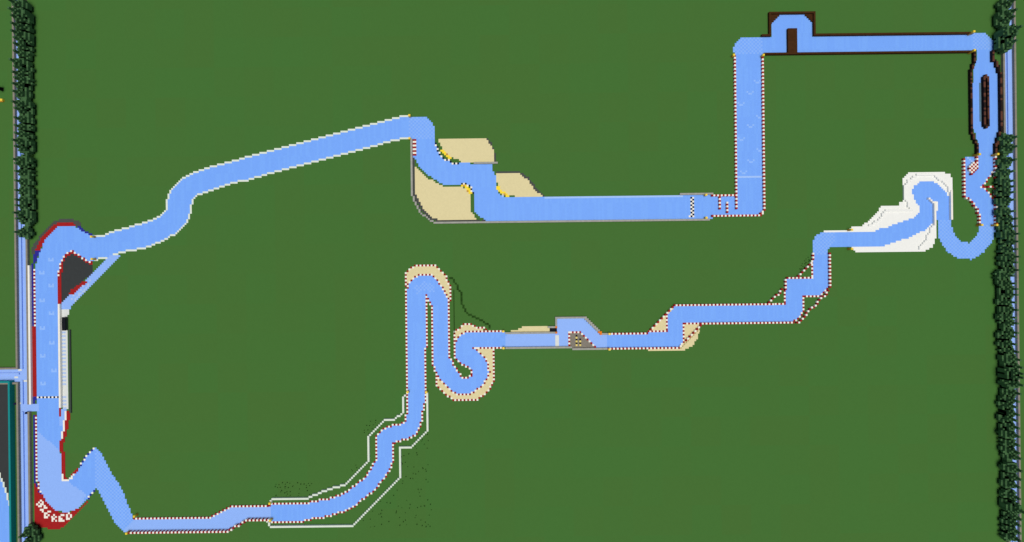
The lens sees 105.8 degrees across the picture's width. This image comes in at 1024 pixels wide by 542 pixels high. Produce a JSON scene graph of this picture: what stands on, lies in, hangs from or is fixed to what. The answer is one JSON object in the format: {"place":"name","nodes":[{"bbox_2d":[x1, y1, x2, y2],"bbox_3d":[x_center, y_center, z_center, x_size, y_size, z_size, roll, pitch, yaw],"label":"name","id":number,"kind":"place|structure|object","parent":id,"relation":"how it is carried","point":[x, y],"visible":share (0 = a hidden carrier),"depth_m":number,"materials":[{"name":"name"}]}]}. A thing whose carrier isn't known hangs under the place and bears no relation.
{"place":"outdoors","nodes":[
{"label":"outdoors","id":0,"kind":"place"},
{"bbox_2d":[0,8,1017,541],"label":"ice canal","id":1,"kind":"structure","parent":0,"point":[24,406],"depth_m":209.58,"materials":[{"name":"ice"}]},
{"bbox_2d":[17,50,23,368],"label":"ice divider","id":2,"kind":"object","parent":1,"relation":"in","point":[21,297],"visible":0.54,"depth_m":209.10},
{"bbox_2d":[21,411,25,540],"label":"ice divider","id":3,"kind":"object","parent":1,"relation":"in","point":[23,469],"visible":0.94,"depth_m":209.10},
{"bbox_2d":[1006,50,1013,541],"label":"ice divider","id":4,"kind":"object","parent":1,"relation":"in","point":[1008,94],"visible":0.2,"depth_m":209.10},
{"bbox_2d":[38,186,983,493],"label":"kerb","id":5,"kind":"structure","parent":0,"point":[471,375],"depth_m":209.49,"materials":[{"name":"concrete"}]},
{"bbox_2d":[0,0,1023,541],"bbox_3d":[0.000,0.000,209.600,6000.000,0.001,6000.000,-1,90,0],"label":"ground","id":6,"kind":"structure","parent":0,"point":[240,344],"depth_m":209.60,"materials":[{"name":"green plant"}]},
{"bbox_2d":[0,380,15,541],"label":"teal building","id":7,"kind":"structure","parent":6,"relation":"on","point":[7,476],"depth_m":209.57,"materials":[{"name":"concrete"}]},
{"bbox_2d":[0,6,19,369],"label":"stone wall","id":8,"kind":"structure","parent":6,"relation":"on","point":[16,260],"depth_m":208.62,"materials":[{"name":"stone"}]},
{"bbox_2d":[0,382,21,541],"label":"stone wall","id":9,"kind":"structure","parent":6,"relation":"on","point":[18,436],"depth_m":208.67,"materials":[{"name":"stone"}]},
{"bbox_2d":[8,0,31,11],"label":"spruce tree","id":10,"kind":"object","parent":6,"relation":"on","point":[25,4],"visible":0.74,"depth_m":205.60,"materials":[{"name":"green plant"}]},
{"bbox_2d":[7,7,33,19],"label":"spruce tree","id":11,"kind":"object","parent":6,"relation":"on","point":[23,12],"visible":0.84,"depth_m":204.60,"materials":[{"name":"green plant"}]},
{"bbox_2d":[8,58,32,67],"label":"spruce tree","id":12,"kind":"object","parent":6,"relation":"on","point":[23,62],"visible":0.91,"depth_m":205.60,"materials":[{"name":"green plant"}]},
{"bbox_2d":[11,89,32,99],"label":"spruce tree","id":13,"kind":"object","parent":6,"relation":"on","point":[23,94],"visible":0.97,"depth_m":206.60,"materials":[{"name":"green plant"}]},
{"bbox_2d":[10,29,33,41],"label":"spruce tree","id":14,"kind":"object","parent":6,"relation":"on","point":[25,35],"visible":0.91,"depth_m":205.60,"materials":[{"name":"green plant"}]},
{"bbox_2d":[10,21,33,32],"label":"spruce tree","id":15,"kind":"object","parent":6,"relation":"on","point":[20,26],"visible":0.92,"depth_m":205.60,"materials":[{"name":"green plant"}]},
{"bbox_2d":[11,98,34,111],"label":"spruce tree","id":16,"kind":"object","parent":6,"relation":"on","point":[26,104],"visible":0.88,"depth_m":205.72,"materials":[{"name":"green plant"}]},
{"bbox_2d":[11,137,34,148],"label":"spruce tree","id":17,"kind":"object","parent":6,"relation":"on","point":[26,141],"visible":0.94,"depth_m":205.60,"materials":[{"name":"green plant"}]},
{"bbox_2d":[11,154,35,165],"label":"spruce tree","id":18,"kind":"object","parent":6,"relation":"on","point":[27,160],"visible":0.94,"depth_m":205.60,"materials":[{"name":"green plant"}]},
{"bbox_2d":[13,49,33,60],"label":"spruce tree","id":19,"kind":"object","parent":6,"relation":"on","point":[28,55],"visible":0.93,"depth_m":206.60,"materials":[{"name":"green plant"}]},
{"bbox_2d":[13,226,34,238],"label":"spruce tree","id":20,"kind":"object","parent":6,"relation":"on","point":[26,232],"visible":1,"depth_m":206.67,"materials":[{"name":"green plant"}]},
{"bbox_2d":[12,209,35,217],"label":"spruce tree","id":21,"kind":"object","parent":6,"relation":"on","point":[27,213],"visible":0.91,"depth_m":205.60,"materials":[{"name":"green plant"}]},
{"bbox_2d":[13,115,34,123],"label":"spruce tree","id":22,"kind":"object","parent":6,"relation":"on","point":[25,119],"visible":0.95,"depth_m":206.46,"materials":[{"name":"green plant"}]},
{"bbox_2d":[13,76,34,87],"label":"spruce tree","id":23,"kind":"object","parent":6,"relation":"on","point":[27,79],"visible":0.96,"depth_m":206.60,"materials":[{"name":"green plant"}]},
{"bbox_2d":[14,123,34,131],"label":"spruce tree","id":24,"kind":"object","parent":6,"relation":"on","point":[26,126],"visible":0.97,"depth_m":206.60,"materials":[{"name":"green plant"}]},
{"bbox_2d":[14,187,35,196],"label":"spruce tree","id":25,"kind":"object","parent":6,"relation":"on","point":[26,191],"visible":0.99,"depth_m":206.60,"materials":[{"name":"green plant"}]},
{"bbox_2d":[14,177,35,186],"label":"spruce tree","id":26,"kind":"object","parent":6,"relation":"on","point":[27,182],"visible":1,"depth_m":206.60,"materials":[{"name":"green plant"}]},
{"bbox_2d":[14,168,35,178],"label":"spruce tree","id":27,"kind":"object","parent":6,"relation":"on","point":[23,172],"visible":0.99,"depth_m":206.60,"materials":[{"name":"green plant"}]},
{"bbox_2d":[14,144,35,155],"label":"spruce tree","id":28,"kind":"object","parent":6,"relation":"on","point":[24,150],"visible":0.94,"depth_m":206.60,"materials":[{"name":"green plant"}]},
{"bbox_2d":[14,196,35,205],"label":"spruce tree","id":29,"kind":"object","parent":6,"relation":"on","point":[27,199],"visible":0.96,"depth_m":206.60,"materials":[{"name":"green plant"}]},
{"bbox_2d":[15,216,35,225],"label":"spruce tree","id":30,"kind":"object","parent":6,"relation":"on","point":[31,221],"visible":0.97,"depth_m":206.60,"materials":[{"name":"green plant"}]},
{"bbox_2d":[25,0,29,404],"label":"stone wall","id":31,"kind":"structure","parent":6,"relation":"on","point":[27,244],"depth_m":208.60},
{"bbox_2d":[18,523,39,537],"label":"spruce tree","id":32,"kind":"object","parent":6,"relation":"on","point":[30,529],"visible":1,"depth_m":206.60,"materials":[{"name":"green plant"}]},
{"bbox_2d":[27,411,32,523],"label":"stone wall","id":33,"kind":"structure","parent":6,"relation":"on","point":[30,499],"depth_m":208.70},
{"bbox_2d":[28,265,32,404],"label":"white wall","id":34,"kind":"structure","parent":6,"relation":"on","point":[30,334],"depth_m":208.64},
{"bbox_2d":[31,254,34,325],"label":"kerb","id":35,"kind":"structure","parent":6,"relation":"on","point":[32,266],"depth_m":209.50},
{"bbox_2d":[32,326,36,396],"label":"kerb","id":36,"kind":"structure","parent":6,"relation":"on","point":[34,362],"depth_m":209.50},
{"bbox_2d":[33,415,37,486],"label":"kerb","id":37,"kind":"structure","parent":6,"relation":"on","point":[34,451],"depth_m":209.50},
{"bbox_2d":[35,415,41,492],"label":"kerb","id":38,"kind":"structure","parent":6,"relation":"on","point":[36,455],"depth_m":209.50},
{"bbox_2d":[58,304,62,407],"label":"pit wall","id":39,"kind":"structure","parent":6,"relation":"on","point":[60,355],"depth_m":208.66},
{"bbox_2d":[34,483,87,528],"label":"red runoff","id":40,"kind":"structure","parent":6,"relation":"on","point":[41,521],"depth_m":209.58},
{"bbox_2d":[36,500,71,521],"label":"lettering","id":41,"kind":"object","parent":40,"relation":"on","point":[45,513],"visible":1,"depth_m":209.53},
{"bbox_2d":[31,219,92,301],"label":"grey runoff","id":42,"kind":"structure","parent":6,"relation":"on","point":[77,270],"depth_m":209.58,"materials":[{"name":"concrete"}]},
{"bbox_2d":[35,222,75,250],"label":"kerb","id":43,"kind":"structure","parent":42,"relation":"on","point":[47,234],"depth_m":209.50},
{"bbox_2d":[59,411,69,451],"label":"kerb","id":44,"kind":"structure","parent":6,"relation":"on","point":[65,431],"depth_m":209.50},
{"bbox_2d":[68,330,71,412],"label":"pit wall","id":45,"kind":"structure","parent":6,"relation":"on","point":[70,373],"depth_m":209.10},
{"bbox_2d":[59,255,119,425],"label":"pit lane","id":46,"kind":"structure","parent":6,"relation":"on","point":[69,301],"depth_m":209.58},
{"bbox_2d":[128,518,269,533],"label":"barrier wall","id":47,"kind":"structure","parent":6,"relation":"on","point":[196,530],"depth_m":208.10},
{"bbox_2d":[133,505,268,519],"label":"barrier wall","id":48,"kind":"structure","parent":6,"relation":"on","point":[149,518],"depth_m":209.10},
{"bbox_2d":[270,394,405,503],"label":"white wall","id":49,"kind":"structure","parent":6,"relation":"on","point":[341,484],"depth_m":208.60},
{"bbox_2d":[269,393,407,506],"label":"kerb","id":50,"kind":"structure","parent":6,"relation":"on","point":[366,472],"depth_m":209.50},
{"bbox_2d":[266,393,428,527],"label":"white wall","id":51,"kind":"structure","parent":6,"relation":"on","point":[367,510],"depth_m":208.60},
{"bbox_2d":[424,294,501,394],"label":"kerb","id":52,"kind":"structure","parent":6,"relation":"on","point":[427,300],"depth_m":209.50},
{"bbox_2d":[413,138,543,221],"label":"stone wall","id":53,"kind":"structure","parent":6,"relation":"on","point":[437,220],"depth_m":209.58,"materials":[{"name":"stone"}]},
{"bbox_2d":[407,138,698,398],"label":"sand trap","id":54,"kind":"object","parent":6,"relation":"on","point":[438,201],"visible":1,"depth_m":209.58,"materials":[{"name":"sand"}]},
{"bbox_2d":[405,264,450,300],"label":"kerb","id":55,"kind":"structure","parent":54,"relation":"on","point":[429,265],"depth_m":209.50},
{"bbox_2d":[436,349,494,400],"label":"kerb","id":56,"kind":"structure","parent":54,"relation":"on","point":[480,395],"depth_m":209.50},
{"bbox_2d":[648,330,699,350],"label":"sand bank","id":57,"kind":"structure","parent":54,"relation":"on","point":[690,341],"depth_m":209.00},
{"bbox_2d":[410,139,709,223],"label":"stone wall","id":58,"kind":"structure","parent":6,"relation":"on","point":[465,222],"depth_m":208.60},
{"bbox_2d":[570,333,593,347],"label":"gravel island","id":59,"kind":"structure","parent":6,"relation":"on","point":[585,343],"depth_m":209.58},
{"bbox_2d":[608,345,681,349],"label":"barrier wall","id":60,"kind":"structure","parent":6,"relation":"on","point":[619,348],"depth_m":208.60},
{"bbox_2d":[733,55,737,208],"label":"barrier wall","id":61,"kind":"structure","parent":6,"relation":"on","point":[735,130],"depth_m":208.60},
{"bbox_2d":[700,303,773,305],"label":"barrier wall","id":62,"kind":"structure","parent":6,"relation":"on","point":[741,304],"depth_m":208.60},
{"bbox_2d":[699,321,794,324],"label":"barrier wall","id":63,"kind":"structure","parent":6,"relation":"on","point":[783,322],"depth_m":208.60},
{"bbox_2d":[761,57,765,210],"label":"barrier wall","id":64,"kind":"structure","parent":6,"relation":"on","point":[763,135],"depth_m":208.60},
{"bbox_2d":[795,290,829,322],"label":"barrier wall","id":65,"kind":"structure","parent":6,"relation":"on","point":[814,306],"depth_m":208.60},
{"bbox_2d":[761,11,973,36],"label":"wooden wall","id":66,"kind":"structure","parent":6,"relation":"on","point":[814,34],"depth_m":208.40,"materials":[{"name":"brown wood"}]},
{"bbox_2d":[824,172,952,251],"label":"snow field","id":67,"kind":"structure","parent":6,"relation":"on","point":[910,244],"depth_m":209.58,"materials":[{"name":"snow"}]},
{"bbox_2d":[903,174,949,199],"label":"snow wall","id":68,"kind":"structure","parent":67,"relation":"on","point":[915,176],"depth_m":208.90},
{"bbox_2d":[961,158,980,223],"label":"barrier wall","id":69,"kind":"structure","parent":6,"relation":"on","point":[963,166],"depth_m":208.67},
{"bbox_2d":[968,51,978,153],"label":"brick wall","id":70,"kind":"structure","parent":6,"relation":"on","point":[970,105],"depth_m":208.58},
{"bbox_2d":[990,50,1002,153],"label":"brick wall","id":71,"kind":"structure","parent":6,"relation":"on","point":[1000,102],"depth_m":208.45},
{"bbox_2d":[993,269,1014,279],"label":"spruce tree","id":72,"kind":"object","parent":6,"relation":"on","point":[999,274],"visible":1,"depth_m":206.60,"materials":[{"name":"green plant"}]},
{"bbox_2d":[993,166,1014,177],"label":"spruce tree","id":73,"kind":"object","parent":6,"relation":"on","point":[1001,171],"visible":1,"depth_m":206.60,"materials":[{"name":"green plant"}]},
{"bbox_2d":[994,15,1014,29],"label":"spruce tree","id":74,"kind":"object","parent":6,"relation":"on","point":[998,25],"visible":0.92,"depth_m":206.60,"materials":[{"name":"green plant"}]},
{"bbox_2d":[994,205,1015,216],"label":"spruce tree","id":75,"kind":"object","parent":6,"relation":"on","point":[1000,211],"visible":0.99,"depth_m":206.60,"materials":[{"name":"green plant"}]},
{"bbox_2d":[994,196,1015,205],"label":"spruce tree","id":76,"kind":"object","parent":6,"relation":"on","point":[1001,201],"visible":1,"depth_m":206.60,"materials":[{"name":"green plant"}]},
{"bbox_2d":[993,8,1017,21],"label":"spruce tree","id":77,"kind":"object","parent":6,"relation":"on","point":[1000,14],"visible":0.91,"depth_m":205.60,"materials":[{"name":"green plant"}]},
{"bbox_2d":[995,0,1015,10],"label":"spruce tree","id":78,"kind":"object","parent":6,"relation":"on","point":[1004,4],"visible":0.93,"depth_m":206.60,"materials":[{"name":"green plant"}]},
{"bbox_2d":[1001,53,1010,541],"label":"stone wall","id":79,"kind":"structure","parent":6,"relation":"on","point":[1003,88],"depth_m":208.60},
{"bbox_2d":[994,39,1017,53],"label":"spruce tree","id":80,"kind":"object","parent":6,"relation":"on","point":[1003,46],"visible":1,"depth_m":205.72,"materials":[{"name":"green plant"}]},
{"bbox_2d":[995,155,1016,167],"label":"spruce tree","id":81,"kind":"object","parent":6,"relation":"on","point":[1005,161],"visible":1,"depth_m":206.60,"materials":[{"name":"green plant"}]},
{"bbox_2d":[995,329,1016,341],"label":"spruce tree","id":82,"kind":"object","parent":6,"relation":"on","point":[1007,336],"visible":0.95,"depth_m":206.60,"materials":[{"name":"green plant"}]},
{"bbox_2d":[995,312,1016,321],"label":"spruce tree","id":83,"kind":"object","parent":6,"relation":"on","point":[1000,316],"visible":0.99,"depth_m":206.60,"materials":[{"name":"green plant"}]},
{"bbox_2d":[996,222,1017,231],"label":"spruce tree","id":84,"kind":"object","parent":6,"relation":"on","point":[1001,226],"visible":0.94,"depth_m":206.60,"materials":[{"name":"green plant"}]},
{"bbox_2d":[996,410,1017,424],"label":"spruce tree","id":85,"kind":"object","parent":6,"relation":"on","point":[1000,418],"visible":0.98,"depth_m":206.60,"materials":[{"name":"green plant"}]},
{"bbox_2d":[997,133,1018,144],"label":"spruce tree","id":86,"kind":"object","parent":6,"relation":"on","point":[1004,138],"visible":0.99,"depth_m":206.60,"materials":[{"name":"green plant"}]},
{"bbox_2d":[996,230,1019,238],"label":"spruce tree","id":87,"kind":"object","parent":6,"relation":"on","point":[1007,234],"visible":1,"depth_m":205.60,"materials":[{"name":"green plant"}]},
{"bbox_2d":[997,305,1018,313],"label":"spruce tree","id":88,"kind":"object","parent":6,"relation":"on","point":[1005,309],"visible":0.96,"depth_m":206.60,"materials":[{"name":"green plant"}]},
{"bbox_2d":[994,24,1022,38],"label":"spruce tree","id":89,"kind":"object","parent":6,"relation":"on","point":[1005,31],"visible":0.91,"depth_m":203.78,"materials":[{"name":"green plant"}]},
{"bbox_2d":[996,426,1020,439],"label":"spruce tree","id":90,"kind":"object","parent":6,"relation":"on","point":[1010,434],"visible":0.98,"depth_m":205.60,"materials":[{"name":"green plant"}]},
{"bbox_2d":[996,252,1020,261],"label":"spruce tree","id":91,"kind":"object","parent":6,"relation":"on","point":[1003,256],"visible":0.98,"depth_m":205.60,"materials":[{"name":"green plant"}]},
{"bbox_2d":[998,144,1018,155],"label":"spruce tree","id":92,"kind":"object","parent":6,"relation":"on","point":[1006,149],"visible":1,"depth_m":206.60,"materials":[{"name":"green plant"}]},
{"bbox_2d":[998,437,1019,446],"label":"spruce tree","id":93,"kind":"object","parent":6,"relation":"on","point":[1003,442],"visible":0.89,"depth_m":206.60,"materials":[{"name":"green plant"}]},
{"bbox_2d":[998,445,1019,454],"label":"spruce tree","id":94,"kind":"object","parent":6,"relation":"on","point":[1007,449],"visible":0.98,"depth_m":206.33,"materials":[{"name":"green plant"}]},
{"bbox_2d":[997,353,1021,362],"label":"spruce tree","id":95,"kind":"object","parent":6,"relation":"on","point":[1006,358],"visible":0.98,"depth_m":205.60,"materials":[{"name":"green plant"}]},
{"bbox_2d":[999,488,1020,499],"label":"spruce tree","id":96,"kind":"object","parent":6,"relation":"on","point":[1007,493],"visible":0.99,"depth_m":206.60,"materials":[{"name":"green plant"}]},
{"bbox_2d":[999,476,1020,488],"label":"spruce tree","id":97,"kind":"object","parent":6,"relation":"on","point":[1005,483],"visible":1,"depth_m":206.60,"materials":[{"name":"green plant"}]},
{"bbox_2d":[999,530,1020,541],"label":"spruce tree","id":98,"kind":"object","parent":6,"relation":"on","point":[1007,536],"visible":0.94,"depth_m":206.60,"materials":[{"name":"green plant"}]},
{"bbox_2d":[999,523,1020,534],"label":"spruce tree","id":99,"kind":"object","parent":6,"relation":"on","point":[1008,528],"visible":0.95,"depth_m":206.29,"materials":[{"name":"green plant"}]},
{"bbox_2d":[999,513,1020,526],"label":"spruce tree","id":100,"kind":"object","parent":6,"relation":"on","point":[1009,521],"visible":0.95,"depth_m":206.60,"materials":[{"name":"green plant"}]},
{"bbox_2d":[997,365,1023,376],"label":"spruce tree","id":101,"kind":"object","parent":6,"relation":"on","point":[1009,371],"visible":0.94,"depth_m":204.60,"materials":[{"name":"green plant"}]},
{"bbox_2d":[999,459,1022,472],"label":"spruce tree","id":102,"kind":"object","parent":6,"relation":"on","point":[1011,466],"visible":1,"depth_m":205.64,"materials":[{"name":"green plant"}]},
{"bbox_2d":[998,377,1023,389],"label":"spruce tree","id":103,"kind":"object","parent":6,"relation":"on","point":[1010,385],"visible":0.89,"depth_m":204.76,"materials":[{"name":"green plant"}]},
{"bbox_2d":[1000,386,1021,396],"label":"spruce tree","id":104,"kind":"object","parent":6,"relation":"on","point":[1007,392],"visible":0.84,"depth_m":206.60,"materials":[{"name":"green plant"}]},
{"bbox_2d":[999,500,1023,514],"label":"spruce tree","id":105,"kind":"object","parent":6,"relation":"on","point":[1008,507],"visible":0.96,"depth_m":205.00,"materials":[{"name":"green plant"}]},
{"bbox_2d":[1001,470,1022,481],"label":"spruce tree","id":106,"kind":"object","parent":6,"relation":"on","point":[1013,476],"visible":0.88,"depth_m":206.41,"materials":[{"name":"green plant"}]},
{"bbox_2d":[1011,1,1021,541],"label":"stone wall","id":107,"kind":"structure","parent":6,"relation":"on","point":[1015,177],"depth_m":208.61,"materials":[{"name":"stone"}]},
{"bbox_2d":[35,15,997,531],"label":"ice track","id":108,"kind":"structure","parent":0,"point":[95,471],"depth_m":209.58,"materials":[{"name":"ice"}]},
{"bbox_2d":[94,115,407,260],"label":"white edging","id":109,"kind":"object","parent":108,"relation":"on","point":[250,178],"visible":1,"depth_m":209.58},
{"bbox_2d":[271,393,425,522],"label":"kerb","id":110,"kind":"structure","parent":108,"relation":"on","point":[393,443],"depth_m":209.50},
{"bbox_2d":[505,346,607,349],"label":"stone wall","id":111,"kind":"structure","parent":108,"relation":"on","point":[542,347],"depth_m":208.60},
{"bbox_2d":[555,316,599,330],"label":"stone wall","id":112,"kind":"structure","parent":108,"relation":"on","point":[587,320],"depth_m":208.60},
{"bbox_2d":[763,28,972,55],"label":"wooden wall","id":113,"kind":"structure","parent":108,"relation":"on","point":[791,37],"depth_m":208.40,"materials":[{"name":"brown wood"}]},
{"bbox_2d":[979,74,989,128],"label":"island wall","id":114,"kind":"structure","parent":108,"relation":"on","point":[984,107],"depth_m":208.51,"materials":[{"name":"wood"}]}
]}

